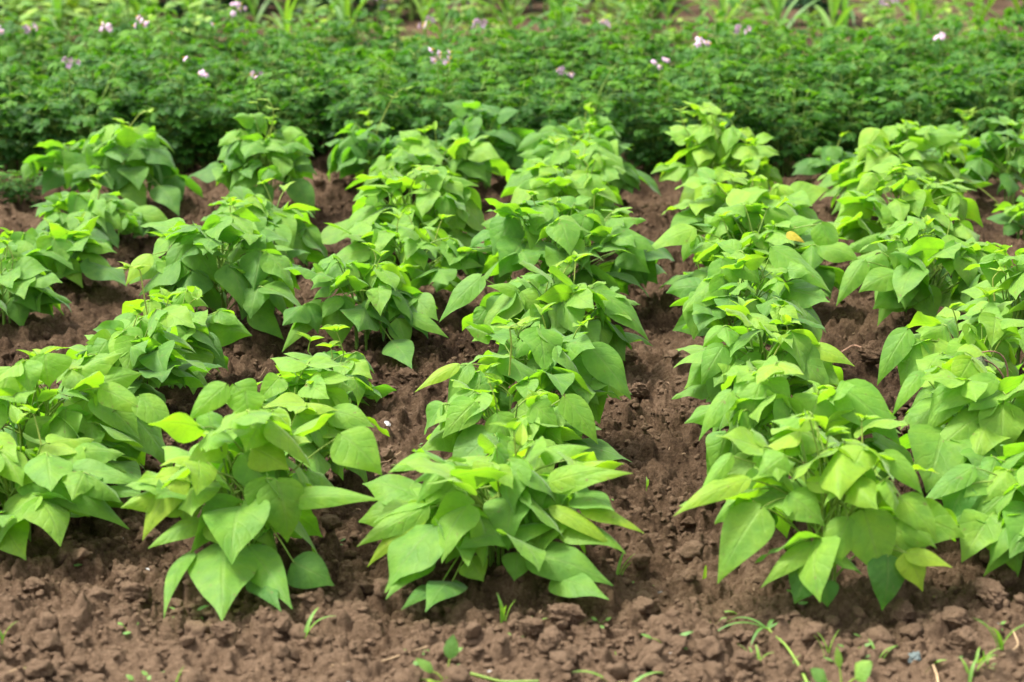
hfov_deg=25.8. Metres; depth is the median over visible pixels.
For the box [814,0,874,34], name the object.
corn plant
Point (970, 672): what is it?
grass tuft
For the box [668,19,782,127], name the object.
potato plant
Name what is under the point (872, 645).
grass tuft
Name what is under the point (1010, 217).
bean plant
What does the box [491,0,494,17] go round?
corn plant
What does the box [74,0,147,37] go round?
weed
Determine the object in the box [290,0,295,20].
corn plant
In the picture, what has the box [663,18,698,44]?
weed
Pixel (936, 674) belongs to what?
straw
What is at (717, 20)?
weed
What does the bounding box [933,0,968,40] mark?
weed
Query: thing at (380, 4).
leafy crop plant
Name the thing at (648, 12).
weed
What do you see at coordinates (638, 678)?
grass tuft
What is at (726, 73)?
potato plant
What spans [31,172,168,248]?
bean plant
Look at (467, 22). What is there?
weed
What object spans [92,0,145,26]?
weed
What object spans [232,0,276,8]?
leafy crop plant
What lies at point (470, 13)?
potato plant
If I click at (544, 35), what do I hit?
potato plant
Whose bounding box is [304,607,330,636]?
grass tuft
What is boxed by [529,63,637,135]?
potato plant
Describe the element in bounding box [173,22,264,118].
potato plant
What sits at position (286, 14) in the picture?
corn plant
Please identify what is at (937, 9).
weed
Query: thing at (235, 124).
potato plant
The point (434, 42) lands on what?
potato plant
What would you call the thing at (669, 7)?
corn plant
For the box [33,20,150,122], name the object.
potato plant
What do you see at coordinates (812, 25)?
weed
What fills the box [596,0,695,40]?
corn plant
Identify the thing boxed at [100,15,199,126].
potato plant
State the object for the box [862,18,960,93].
potato plant
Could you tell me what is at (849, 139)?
potato plant
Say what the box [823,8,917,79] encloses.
potato plant
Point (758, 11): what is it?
weed
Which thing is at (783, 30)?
potato plant
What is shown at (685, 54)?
potato plant
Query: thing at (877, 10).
weed
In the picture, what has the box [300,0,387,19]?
leafy crop plant
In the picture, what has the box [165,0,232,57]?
weed
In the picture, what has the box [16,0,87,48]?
weed
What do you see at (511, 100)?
potato plant
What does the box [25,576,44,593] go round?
soil clod
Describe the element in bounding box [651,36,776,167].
potato plant
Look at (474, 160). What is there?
bean plant
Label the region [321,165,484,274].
bean plant
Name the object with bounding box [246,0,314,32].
corn plant
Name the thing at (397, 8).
leafy crop plant
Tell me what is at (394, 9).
weed
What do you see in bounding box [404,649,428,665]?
seedling
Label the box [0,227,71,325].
bean plant
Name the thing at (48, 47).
potato plant
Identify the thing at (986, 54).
potato plant
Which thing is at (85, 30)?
potato plant
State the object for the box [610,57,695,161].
potato plant
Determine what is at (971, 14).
corn plant
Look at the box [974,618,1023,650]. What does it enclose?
grass tuft
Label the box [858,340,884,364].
soil clod
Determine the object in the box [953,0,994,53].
corn plant
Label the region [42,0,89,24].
weed
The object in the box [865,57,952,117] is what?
potato plant
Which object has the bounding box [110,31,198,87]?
potato plant
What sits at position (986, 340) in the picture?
bean plant
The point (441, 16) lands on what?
corn plant
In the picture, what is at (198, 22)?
weed
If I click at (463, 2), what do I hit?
corn plant
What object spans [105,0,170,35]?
weed
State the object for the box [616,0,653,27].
weed
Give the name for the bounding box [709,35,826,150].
potato plant
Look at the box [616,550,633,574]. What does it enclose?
grass tuft
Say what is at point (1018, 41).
potato plant
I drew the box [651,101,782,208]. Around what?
bean plant
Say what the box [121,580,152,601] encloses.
soil clod
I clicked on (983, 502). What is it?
bean plant
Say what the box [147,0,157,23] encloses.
corn plant
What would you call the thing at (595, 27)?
potato plant
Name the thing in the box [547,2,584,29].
weed
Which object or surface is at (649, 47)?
potato plant
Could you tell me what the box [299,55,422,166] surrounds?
potato plant
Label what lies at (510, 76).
potato plant
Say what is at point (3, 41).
potato plant
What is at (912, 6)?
corn plant
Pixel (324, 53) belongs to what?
potato plant
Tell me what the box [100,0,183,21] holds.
leafy crop plant
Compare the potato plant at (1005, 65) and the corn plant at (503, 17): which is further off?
the corn plant at (503, 17)
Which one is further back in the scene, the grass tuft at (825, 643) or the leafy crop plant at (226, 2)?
the leafy crop plant at (226, 2)
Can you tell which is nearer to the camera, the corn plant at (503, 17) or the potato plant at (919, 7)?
the potato plant at (919, 7)
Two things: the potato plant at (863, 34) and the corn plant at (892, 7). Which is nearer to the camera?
the potato plant at (863, 34)
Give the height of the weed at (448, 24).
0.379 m
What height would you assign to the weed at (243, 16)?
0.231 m
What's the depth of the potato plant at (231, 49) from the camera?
11.50 m
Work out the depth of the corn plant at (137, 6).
14.24 m
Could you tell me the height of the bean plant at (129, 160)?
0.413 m
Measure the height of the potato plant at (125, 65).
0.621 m
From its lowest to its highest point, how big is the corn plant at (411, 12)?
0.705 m
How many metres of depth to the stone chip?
4.20 m
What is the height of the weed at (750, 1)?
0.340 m
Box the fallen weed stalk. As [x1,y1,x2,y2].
[718,617,808,681]
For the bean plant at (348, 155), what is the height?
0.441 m
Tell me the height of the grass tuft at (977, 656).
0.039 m
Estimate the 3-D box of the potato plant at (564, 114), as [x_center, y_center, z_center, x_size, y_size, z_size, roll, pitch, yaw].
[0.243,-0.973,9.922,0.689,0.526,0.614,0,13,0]
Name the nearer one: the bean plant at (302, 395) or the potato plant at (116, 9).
the bean plant at (302, 395)
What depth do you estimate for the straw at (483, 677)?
4.03 m
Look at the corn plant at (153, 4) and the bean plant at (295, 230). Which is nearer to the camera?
the bean plant at (295, 230)
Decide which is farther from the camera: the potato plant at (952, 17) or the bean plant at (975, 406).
the potato plant at (952, 17)
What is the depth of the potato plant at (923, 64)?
10.29 m
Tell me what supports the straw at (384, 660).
on the soil ground
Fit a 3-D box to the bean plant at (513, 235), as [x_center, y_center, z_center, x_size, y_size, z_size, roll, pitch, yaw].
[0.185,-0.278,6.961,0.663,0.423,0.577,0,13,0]
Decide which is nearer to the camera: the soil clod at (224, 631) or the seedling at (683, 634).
the seedling at (683, 634)
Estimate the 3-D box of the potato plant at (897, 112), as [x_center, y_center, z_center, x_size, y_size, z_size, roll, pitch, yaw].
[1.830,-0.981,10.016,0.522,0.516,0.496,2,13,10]
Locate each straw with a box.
[330,646,426,666]
[470,672,538,681]
[932,664,939,681]
[970,630,1018,663]
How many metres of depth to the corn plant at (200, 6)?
15.96 m
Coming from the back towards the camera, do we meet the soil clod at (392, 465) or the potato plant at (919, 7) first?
the potato plant at (919, 7)
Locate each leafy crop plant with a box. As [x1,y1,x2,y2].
[0,0,25,13]
[29,0,105,23]
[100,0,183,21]
[206,0,269,20]
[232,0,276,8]
[281,0,365,13]
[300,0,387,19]
[372,0,451,17]
[374,0,387,5]
[460,0,548,11]
[616,0,689,22]
[781,0,857,23]
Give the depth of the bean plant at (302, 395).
5.05 m
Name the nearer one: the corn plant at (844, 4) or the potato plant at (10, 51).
the potato plant at (10, 51)
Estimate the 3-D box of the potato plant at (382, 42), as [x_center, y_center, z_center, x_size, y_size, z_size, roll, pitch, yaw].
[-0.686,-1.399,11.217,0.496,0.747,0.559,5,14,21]
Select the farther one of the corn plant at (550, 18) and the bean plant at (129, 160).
the corn plant at (550, 18)
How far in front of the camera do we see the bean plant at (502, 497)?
4.47 m
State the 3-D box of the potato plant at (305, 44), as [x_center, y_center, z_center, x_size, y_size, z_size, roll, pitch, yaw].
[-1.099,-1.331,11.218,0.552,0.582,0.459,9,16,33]
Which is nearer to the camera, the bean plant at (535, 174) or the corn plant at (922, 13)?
the bean plant at (535, 174)
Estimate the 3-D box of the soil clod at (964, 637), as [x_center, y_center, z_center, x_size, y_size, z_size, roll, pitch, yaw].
[0.849,0.561,4.215,0.064,0.046,0.054,9,16,35]
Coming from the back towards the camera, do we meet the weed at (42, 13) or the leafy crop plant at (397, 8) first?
the leafy crop plant at (397, 8)
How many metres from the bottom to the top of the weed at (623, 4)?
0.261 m
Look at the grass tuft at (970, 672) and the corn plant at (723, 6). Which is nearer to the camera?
the grass tuft at (970, 672)
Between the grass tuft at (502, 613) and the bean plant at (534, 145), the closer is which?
the grass tuft at (502, 613)
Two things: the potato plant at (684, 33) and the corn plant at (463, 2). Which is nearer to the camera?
the potato plant at (684, 33)
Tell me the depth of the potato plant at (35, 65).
10.76 m
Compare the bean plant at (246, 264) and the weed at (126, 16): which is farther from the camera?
the weed at (126, 16)
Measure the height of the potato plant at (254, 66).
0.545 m
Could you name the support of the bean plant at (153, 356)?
on the soil ground
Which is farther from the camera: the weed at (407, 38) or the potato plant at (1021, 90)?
the weed at (407, 38)
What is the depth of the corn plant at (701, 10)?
17.88 m
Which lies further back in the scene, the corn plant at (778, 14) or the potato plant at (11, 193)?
the corn plant at (778, 14)
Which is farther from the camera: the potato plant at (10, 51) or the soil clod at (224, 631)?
the potato plant at (10, 51)
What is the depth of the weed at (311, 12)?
16.81 m
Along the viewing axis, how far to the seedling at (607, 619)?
4.39 m
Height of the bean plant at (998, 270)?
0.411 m
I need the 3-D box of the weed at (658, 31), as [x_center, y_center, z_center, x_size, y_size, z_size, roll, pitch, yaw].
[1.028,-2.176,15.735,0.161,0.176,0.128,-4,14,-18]
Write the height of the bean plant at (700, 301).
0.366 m
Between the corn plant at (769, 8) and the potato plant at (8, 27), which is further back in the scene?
the corn plant at (769, 8)
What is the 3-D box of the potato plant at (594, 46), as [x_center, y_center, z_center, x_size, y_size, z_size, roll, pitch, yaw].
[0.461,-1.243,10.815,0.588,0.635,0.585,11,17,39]
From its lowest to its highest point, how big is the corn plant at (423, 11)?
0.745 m
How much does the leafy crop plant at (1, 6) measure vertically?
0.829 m
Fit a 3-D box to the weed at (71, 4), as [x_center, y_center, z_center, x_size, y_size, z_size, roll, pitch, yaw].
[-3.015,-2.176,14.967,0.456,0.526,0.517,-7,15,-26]
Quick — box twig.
[841,344,860,352]
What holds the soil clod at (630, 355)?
on the soil ground
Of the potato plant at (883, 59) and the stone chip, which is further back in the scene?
the potato plant at (883, 59)
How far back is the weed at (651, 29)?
15.70 m
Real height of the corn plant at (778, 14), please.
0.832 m
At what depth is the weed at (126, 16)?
14.71 m
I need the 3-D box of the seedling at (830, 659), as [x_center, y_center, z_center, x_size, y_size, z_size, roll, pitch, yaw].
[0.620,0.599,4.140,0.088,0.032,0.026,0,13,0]
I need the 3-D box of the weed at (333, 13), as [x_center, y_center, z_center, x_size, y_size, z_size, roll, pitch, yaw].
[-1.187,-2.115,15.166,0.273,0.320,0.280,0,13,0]
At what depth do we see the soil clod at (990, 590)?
4.43 m
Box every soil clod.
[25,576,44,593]
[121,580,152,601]
[209,621,238,642]
[271,616,291,632]
[390,458,407,473]
[393,367,418,383]
[518,616,543,636]
[535,625,564,655]
[547,603,586,625]
[625,349,638,360]
[630,382,648,398]
[732,650,760,669]
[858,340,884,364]
[890,598,917,621]
[941,605,974,627]
[943,625,980,651]
[970,576,1008,604]
[998,568,1018,586]
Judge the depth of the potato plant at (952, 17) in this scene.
11.26 m
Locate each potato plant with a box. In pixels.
[0,9,75,101]
[0,16,26,62]
[0,22,71,134]
[0,25,54,157]
[0,54,145,155]
[0,64,83,171]
[0,66,19,135]
[0,165,44,203]
[7,26,75,74]
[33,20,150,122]
[33,42,152,138]
[55,11,127,96]
[55,22,131,120]
[84,0,197,79]
[88,30,218,158]
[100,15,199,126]
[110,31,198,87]
[122,56,225,172]
[139,65,288,169]
[147,0,259,81]
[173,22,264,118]
[179,44,285,158]
[180,1,280,88]
[213,69,327,165]
[215,12,296,80]
[233,32,350,154]
[234,27,364,141]
[246,18,342,84]
[260,7,363,74]
[299,42,443,149]
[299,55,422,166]
[309,0,419,81]
[315,48,399,139]
[336,0,426,83]
[367,21,505,128]
[368,47,508,166]
[385,15,451,104]
[390,49,480,138]
[397,26,469,88]
[421,18,543,118]
[427,2,536,75]
[445,15,544,101]
[457,53,572,128]
[482,80,575,169]
[491,57,645,137]
[502,6,610,96]
[511,0,612,77]
[512,47,604,114]
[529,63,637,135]
[556,8,680,132]
[558,19,660,140]
[565,1,669,70]
[591,57,709,174]
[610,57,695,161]
[624,31,704,129]
[643,22,749,130]
[647,19,719,74]
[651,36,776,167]
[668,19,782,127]
[678,23,788,145]
[684,0,804,82]
[701,14,814,121]
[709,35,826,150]
[731,77,838,177]
[749,20,847,111]
[761,23,915,145]
[775,13,833,111]
[790,34,902,146]
[802,81,893,157]
[822,0,926,97]
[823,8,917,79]
[848,48,959,127]
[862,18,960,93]
[863,63,981,165]
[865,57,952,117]
[885,0,963,86]
[891,32,993,131]
[898,5,1023,131]
[917,13,1021,127]
[932,7,1023,106]
[935,52,1023,172]
[966,16,1023,119]
[973,60,1023,144]
[1002,40,1023,60]
[1010,68,1023,120]
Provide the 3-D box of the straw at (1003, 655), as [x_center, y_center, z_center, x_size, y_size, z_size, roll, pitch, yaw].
[0.910,0.576,4.182,0.043,0.012,0.198,10,16,37]
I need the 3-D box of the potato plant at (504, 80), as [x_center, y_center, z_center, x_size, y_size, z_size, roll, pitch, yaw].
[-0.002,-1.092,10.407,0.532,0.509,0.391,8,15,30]
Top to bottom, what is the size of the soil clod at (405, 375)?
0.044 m
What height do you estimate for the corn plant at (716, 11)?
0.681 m
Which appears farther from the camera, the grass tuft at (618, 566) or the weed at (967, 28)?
the weed at (967, 28)
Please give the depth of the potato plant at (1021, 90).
10.05 m
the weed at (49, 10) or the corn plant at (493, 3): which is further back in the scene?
the corn plant at (493, 3)
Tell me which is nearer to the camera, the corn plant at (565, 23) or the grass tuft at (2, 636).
the grass tuft at (2, 636)
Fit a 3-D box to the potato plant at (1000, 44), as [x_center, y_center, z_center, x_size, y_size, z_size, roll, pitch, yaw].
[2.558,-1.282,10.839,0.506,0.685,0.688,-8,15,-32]
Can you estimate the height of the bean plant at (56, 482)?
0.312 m
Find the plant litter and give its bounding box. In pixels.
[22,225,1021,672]
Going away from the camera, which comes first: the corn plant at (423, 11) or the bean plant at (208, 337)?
the bean plant at (208, 337)
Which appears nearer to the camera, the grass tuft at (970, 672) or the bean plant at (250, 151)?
the grass tuft at (970, 672)
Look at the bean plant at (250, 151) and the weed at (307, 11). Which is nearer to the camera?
the bean plant at (250, 151)
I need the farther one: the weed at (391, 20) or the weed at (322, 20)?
the weed at (391, 20)
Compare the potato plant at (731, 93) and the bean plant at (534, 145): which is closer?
the bean plant at (534, 145)
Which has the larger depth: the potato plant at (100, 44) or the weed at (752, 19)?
the weed at (752, 19)
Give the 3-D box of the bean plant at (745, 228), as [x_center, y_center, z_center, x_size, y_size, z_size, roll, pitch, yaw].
[0.798,-0.262,6.987,0.580,0.374,0.554,7,15,29]
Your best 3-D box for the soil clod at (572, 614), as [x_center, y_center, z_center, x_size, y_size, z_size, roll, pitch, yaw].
[0.107,0.530,4.346,0.080,0.046,0.064,0,13,0]
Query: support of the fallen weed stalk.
on the soil ground
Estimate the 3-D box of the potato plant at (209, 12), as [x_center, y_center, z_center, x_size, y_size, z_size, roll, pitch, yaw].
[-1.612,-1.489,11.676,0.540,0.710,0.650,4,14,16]
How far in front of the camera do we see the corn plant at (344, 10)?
14.34 m
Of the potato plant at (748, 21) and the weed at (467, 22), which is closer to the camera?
the potato plant at (748, 21)
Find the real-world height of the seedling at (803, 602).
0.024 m
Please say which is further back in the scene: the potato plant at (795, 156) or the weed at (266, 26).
the weed at (266, 26)
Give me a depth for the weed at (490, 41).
14.89 m
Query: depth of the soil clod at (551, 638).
4.13 m
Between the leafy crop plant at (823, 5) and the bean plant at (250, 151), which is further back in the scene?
the leafy crop plant at (823, 5)
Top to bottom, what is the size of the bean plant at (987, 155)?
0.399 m
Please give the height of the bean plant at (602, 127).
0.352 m
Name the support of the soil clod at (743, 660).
on the soil ground
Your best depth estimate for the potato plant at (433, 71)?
10.26 m
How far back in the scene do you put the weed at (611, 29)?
15.19 m
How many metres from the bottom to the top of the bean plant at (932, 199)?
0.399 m
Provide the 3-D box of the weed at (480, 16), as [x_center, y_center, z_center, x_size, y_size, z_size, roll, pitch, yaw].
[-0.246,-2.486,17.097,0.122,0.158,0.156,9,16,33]
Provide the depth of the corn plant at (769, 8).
16.15 m
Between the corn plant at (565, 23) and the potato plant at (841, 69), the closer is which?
the potato plant at (841, 69)
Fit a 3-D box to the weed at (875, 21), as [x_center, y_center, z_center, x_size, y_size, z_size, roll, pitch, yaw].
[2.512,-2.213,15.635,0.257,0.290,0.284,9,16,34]
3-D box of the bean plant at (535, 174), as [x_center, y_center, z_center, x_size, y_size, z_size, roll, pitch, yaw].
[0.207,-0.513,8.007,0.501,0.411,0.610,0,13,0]
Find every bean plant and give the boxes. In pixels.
[0,212,126,287]
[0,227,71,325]
[0,346,172,507]
[0,404,139,559]
[21,108,202,215]
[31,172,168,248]
[56,305,221,403]
[114,261,251,394]
[121,381,383,620]
[126,197,301,339]
[187,99,316,213]
[201,178,327,264]
[226,353,389,482]
[282,242,447,368]
[284,324,395,406]
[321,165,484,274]
[322,86,414,182]
[326,207,491,294]
[345,121,509,199]
[357,416,644,611]
[415,302,631,423]
[422,316,632,474]
[435,100,534,189]
[439,251,651,360]
[465,188,674,296]
[500,135,637,236]
[516,122,661,196]
[538,102,632,165]
[646,189,857,299]
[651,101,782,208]
[663,167,827,246]
[666,239,830,345]
[672,296,853,402]
[674,410,964,609]
[685,333,913,521]
[791,131,855,176]
[817,119,999,214]
[817,155,982,269]
[836,212,1013,325]
[877,286,1023,429]
[892,352,1023,492]
[926,107,1005,172]
[926,442,1023,576]
[955,116,1023,204]
[956,243,1023,370]
[987,190,1023,239]
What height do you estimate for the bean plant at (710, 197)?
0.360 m
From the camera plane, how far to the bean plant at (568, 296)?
6.23 m
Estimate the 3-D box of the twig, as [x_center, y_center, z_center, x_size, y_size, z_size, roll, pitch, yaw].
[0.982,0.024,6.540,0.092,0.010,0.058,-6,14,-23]
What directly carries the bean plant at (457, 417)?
on the soil ground
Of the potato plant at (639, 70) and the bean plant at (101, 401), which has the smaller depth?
the bean plant at (101, 401)
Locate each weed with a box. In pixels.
[0,0,20,32]
[0,0,48,23]
[2,0,64,41]
[3,0,35,33]
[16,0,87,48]
[32,0,74,30]
[36,0,88,43]
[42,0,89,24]
[70,0,104,36]
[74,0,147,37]
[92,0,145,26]
[102,0,153,29]
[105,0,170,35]
[147,1,197,42]
[150,0,215,45]
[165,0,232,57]
[229,6,247,26]
[262,21,274,34]
[279,1,321,48]
[291,17,324,42]
[297,4,315,26]
[313,13,331,42]
[316,5,340,42]
[354,7,376,39]
[379,0,409,28]
[380,18,406,37]
[381,21,403,47]
[391,28,419,57]
[422,0,473,48]
[430,0,447,24]
[459,8,484,33]
[470,0,492,20]
[476,5,486,23]
[480,25,511,44]
[490,14,510,33]
[501,0,523,18]
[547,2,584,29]
[563,1,588,25]
[585,0,613,21]
[597,2,621,27]
[597,4,635,31]
[613,3,628,37]
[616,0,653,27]
[618,0,661,28]
[635,12,662,33]
[652,19,668,34]
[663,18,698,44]
[703,12,734,37]
[725,1,748,25]
[732,8,769,35]
[737,0,764,19]
[737,5,774,39]
[748,2,765,22]
[803,11,822,41]
[851,0,877,26]
[856,0,899,23]
[862,2,896,34]
[873,7,903,38]
[925,0,941,16]
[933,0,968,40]
[955,14,977,54]
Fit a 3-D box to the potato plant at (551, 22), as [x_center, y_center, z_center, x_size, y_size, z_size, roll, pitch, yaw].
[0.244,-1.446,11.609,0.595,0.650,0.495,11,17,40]
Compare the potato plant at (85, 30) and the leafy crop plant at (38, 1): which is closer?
the potato plant at (85, 30)
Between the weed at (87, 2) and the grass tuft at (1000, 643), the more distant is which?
the weed at (87, 2)
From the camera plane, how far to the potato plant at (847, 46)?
11.18 m
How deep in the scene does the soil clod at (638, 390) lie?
6.05 m
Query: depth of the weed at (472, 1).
17.20 m
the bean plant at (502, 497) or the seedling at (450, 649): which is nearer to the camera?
the seedling at (450, 649)
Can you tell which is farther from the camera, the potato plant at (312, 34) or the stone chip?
the potato plant at (312, 34)
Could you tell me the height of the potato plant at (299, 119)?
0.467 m
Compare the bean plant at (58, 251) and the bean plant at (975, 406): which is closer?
the bean plant at (975, 406)
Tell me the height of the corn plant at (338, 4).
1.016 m
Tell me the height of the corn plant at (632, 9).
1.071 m
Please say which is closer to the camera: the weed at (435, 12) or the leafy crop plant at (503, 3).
the weed at (435, 12)
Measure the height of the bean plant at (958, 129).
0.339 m
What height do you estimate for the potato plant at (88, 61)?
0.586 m
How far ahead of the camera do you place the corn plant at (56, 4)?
14.29 m
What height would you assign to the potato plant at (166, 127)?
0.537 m
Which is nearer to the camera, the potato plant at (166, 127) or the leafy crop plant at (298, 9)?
the potato plant at (166, 127)
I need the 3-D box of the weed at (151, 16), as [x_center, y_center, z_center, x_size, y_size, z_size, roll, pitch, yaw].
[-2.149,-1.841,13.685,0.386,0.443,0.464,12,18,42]
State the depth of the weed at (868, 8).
16.76 m
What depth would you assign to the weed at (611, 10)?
16.21 m
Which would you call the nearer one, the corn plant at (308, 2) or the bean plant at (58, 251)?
the bean plant at (58, 251)
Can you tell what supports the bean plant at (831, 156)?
on the soil ground
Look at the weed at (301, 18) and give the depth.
14.24 m
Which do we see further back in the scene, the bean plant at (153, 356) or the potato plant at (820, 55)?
the potato plant at (820, 55)
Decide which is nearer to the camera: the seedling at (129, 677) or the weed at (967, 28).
the seedling at (129, 677)
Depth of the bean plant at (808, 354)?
5.55 m
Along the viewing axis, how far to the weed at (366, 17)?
15.85 m
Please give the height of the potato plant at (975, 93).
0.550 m
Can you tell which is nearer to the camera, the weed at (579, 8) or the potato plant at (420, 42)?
the potato plant at (420, 42)
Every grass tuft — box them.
[0,622,14,643]
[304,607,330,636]
[497,593,512,622]
[574,670,661,681]
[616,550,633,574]
[703,566,706,578]
[738,644,772,660]
[817,629,839,656]
[868,639,897,658]
[960,655,993,681]
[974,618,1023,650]
[975,647,999,663]
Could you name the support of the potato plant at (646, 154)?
on the soil ground
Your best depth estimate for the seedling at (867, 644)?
4.20 m
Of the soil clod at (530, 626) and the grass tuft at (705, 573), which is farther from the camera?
the grass tuft at (705, 573)
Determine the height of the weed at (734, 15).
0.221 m
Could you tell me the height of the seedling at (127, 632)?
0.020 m
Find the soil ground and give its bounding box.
[0,0,1023,681]
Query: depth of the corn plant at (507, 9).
16.00 m
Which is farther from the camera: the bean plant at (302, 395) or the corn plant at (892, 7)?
the corn plant at (892, 7)
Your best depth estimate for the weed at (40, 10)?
16.26 m
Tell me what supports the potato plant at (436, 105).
on the soil ground
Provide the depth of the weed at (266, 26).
15.43 m
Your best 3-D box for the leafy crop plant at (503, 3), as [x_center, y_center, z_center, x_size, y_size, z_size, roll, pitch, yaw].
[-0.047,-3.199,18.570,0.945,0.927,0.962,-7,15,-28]
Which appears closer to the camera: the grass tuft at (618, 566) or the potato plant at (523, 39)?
the grass tuft at (618, 566)
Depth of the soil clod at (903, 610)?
4.36 m
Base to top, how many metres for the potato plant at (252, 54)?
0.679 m
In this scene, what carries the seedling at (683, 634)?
on the soil ground
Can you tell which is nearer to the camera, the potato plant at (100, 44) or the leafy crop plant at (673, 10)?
the potato plant at (100, 44)
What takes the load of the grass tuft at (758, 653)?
on the soil ground
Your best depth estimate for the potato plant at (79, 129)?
9.78 m
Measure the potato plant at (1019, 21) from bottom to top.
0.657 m
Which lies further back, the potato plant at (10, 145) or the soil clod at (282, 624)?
the potato plant at (10, 145)
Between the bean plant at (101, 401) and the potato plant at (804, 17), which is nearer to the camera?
the bean plant at (101, 401)
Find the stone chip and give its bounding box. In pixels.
[908,651,921,663]
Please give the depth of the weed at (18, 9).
15.96 m
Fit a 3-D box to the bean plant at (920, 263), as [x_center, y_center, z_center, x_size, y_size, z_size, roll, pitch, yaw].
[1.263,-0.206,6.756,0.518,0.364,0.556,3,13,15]
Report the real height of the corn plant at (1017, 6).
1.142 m
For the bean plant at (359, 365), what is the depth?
5.88 m
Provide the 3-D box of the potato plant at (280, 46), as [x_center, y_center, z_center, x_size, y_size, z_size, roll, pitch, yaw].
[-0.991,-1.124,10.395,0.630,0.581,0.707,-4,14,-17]
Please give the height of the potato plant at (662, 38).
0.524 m
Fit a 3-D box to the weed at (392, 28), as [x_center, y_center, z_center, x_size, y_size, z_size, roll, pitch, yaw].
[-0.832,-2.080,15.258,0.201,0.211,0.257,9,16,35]
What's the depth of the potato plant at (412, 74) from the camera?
10.81 m
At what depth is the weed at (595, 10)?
16.91 m
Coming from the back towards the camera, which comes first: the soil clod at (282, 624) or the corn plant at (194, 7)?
the corn plant at (194, 7)
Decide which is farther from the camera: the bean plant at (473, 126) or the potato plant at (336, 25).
the potato plant at (336, 25)
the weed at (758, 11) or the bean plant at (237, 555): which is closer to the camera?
the bean plant at (237, 555)
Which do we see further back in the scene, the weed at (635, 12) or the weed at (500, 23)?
the weed at (635, 12)
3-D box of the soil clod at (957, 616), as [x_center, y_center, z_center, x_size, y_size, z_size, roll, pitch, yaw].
[0.851,0.535,4.303,0.060,0.044,0.062,7,15,28]
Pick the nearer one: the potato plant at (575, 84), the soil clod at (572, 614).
the soil clod at (572, 614)
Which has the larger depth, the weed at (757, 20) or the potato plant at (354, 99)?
the weed at (757, 20)
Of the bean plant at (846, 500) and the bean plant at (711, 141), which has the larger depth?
the bean plant at (711, 141)
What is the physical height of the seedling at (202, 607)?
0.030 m
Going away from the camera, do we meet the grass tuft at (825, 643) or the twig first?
the grass tuft at (825, 643)
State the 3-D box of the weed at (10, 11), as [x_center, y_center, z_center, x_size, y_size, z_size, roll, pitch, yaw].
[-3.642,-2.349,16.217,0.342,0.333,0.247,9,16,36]
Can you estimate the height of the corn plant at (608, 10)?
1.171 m
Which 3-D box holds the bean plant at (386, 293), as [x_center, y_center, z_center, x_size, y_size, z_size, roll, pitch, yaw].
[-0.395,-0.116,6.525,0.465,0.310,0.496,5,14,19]
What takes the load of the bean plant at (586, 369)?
on the soil ground
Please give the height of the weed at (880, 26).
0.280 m
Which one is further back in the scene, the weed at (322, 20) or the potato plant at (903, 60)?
the weed at (322, 20)
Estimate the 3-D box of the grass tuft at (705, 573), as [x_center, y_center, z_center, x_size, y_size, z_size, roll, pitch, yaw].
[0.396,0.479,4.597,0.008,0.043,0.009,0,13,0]
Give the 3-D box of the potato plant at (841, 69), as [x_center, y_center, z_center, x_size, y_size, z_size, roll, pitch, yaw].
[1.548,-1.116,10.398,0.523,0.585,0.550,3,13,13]
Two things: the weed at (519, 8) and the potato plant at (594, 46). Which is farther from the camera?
the weed at (519, 8)
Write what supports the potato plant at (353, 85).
on the soil ground
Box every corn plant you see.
[40,0,61,53]
[129,0,154,37]
[146,0,245,56]
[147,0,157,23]
[181,0,203,12]
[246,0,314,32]
[258,0,303,37]
[275,0,313,40]
[289,0,352,20]
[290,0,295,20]
[328,0,365,38]
[404,0,413,20]
[414,0,435,40]
[417,0,482,50]
[446,0,582,40]
[461,0,466,13]
[478,0,545,27]
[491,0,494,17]
[545,4,553,37]
[548,0,579,55]
[579,0,723,40]
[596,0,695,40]
[605,0,609,14]
[660,0,715,34]
[677,0,760,37]
[700,0,706,19]
[702,0,728,21]
[729,0,816,57]
[763,0,781,27]
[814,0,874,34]
[841,0,854,29]
[891,2,895,18]
[895,0,987,38]
[909,2,916,24]
[924,0,1023,39]
[937,0,989,29]
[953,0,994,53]
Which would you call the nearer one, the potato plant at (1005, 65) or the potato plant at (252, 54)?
the potato plant at (1005, 65)
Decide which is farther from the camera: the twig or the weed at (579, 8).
the weed at (579, 8)
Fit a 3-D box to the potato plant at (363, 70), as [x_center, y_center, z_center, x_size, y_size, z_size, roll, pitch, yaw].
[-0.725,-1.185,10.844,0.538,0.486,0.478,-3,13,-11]
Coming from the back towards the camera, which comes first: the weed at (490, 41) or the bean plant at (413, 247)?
the weed at (490, 41)
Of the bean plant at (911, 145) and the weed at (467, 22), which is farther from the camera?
the weed at (467, 22)
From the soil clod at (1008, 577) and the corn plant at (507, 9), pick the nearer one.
the soil clod at (1008, 577)
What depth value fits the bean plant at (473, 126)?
9.40 m
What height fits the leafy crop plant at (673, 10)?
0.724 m
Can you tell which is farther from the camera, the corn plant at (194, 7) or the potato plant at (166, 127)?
the corn plant at (194, 7)
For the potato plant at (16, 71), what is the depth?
10.39 m
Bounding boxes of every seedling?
[117,622,137,634]
[126,675,150,680]
[169,605,208,618]
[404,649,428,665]
[416,634,458,681]
[591,617,610,627]
[641,631,693,648]
[786,589,807,604]
[810,646,871,681]
[823,655,870,661]
[837,643,871,653]
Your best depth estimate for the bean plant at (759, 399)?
4.84 m
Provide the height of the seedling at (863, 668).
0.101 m

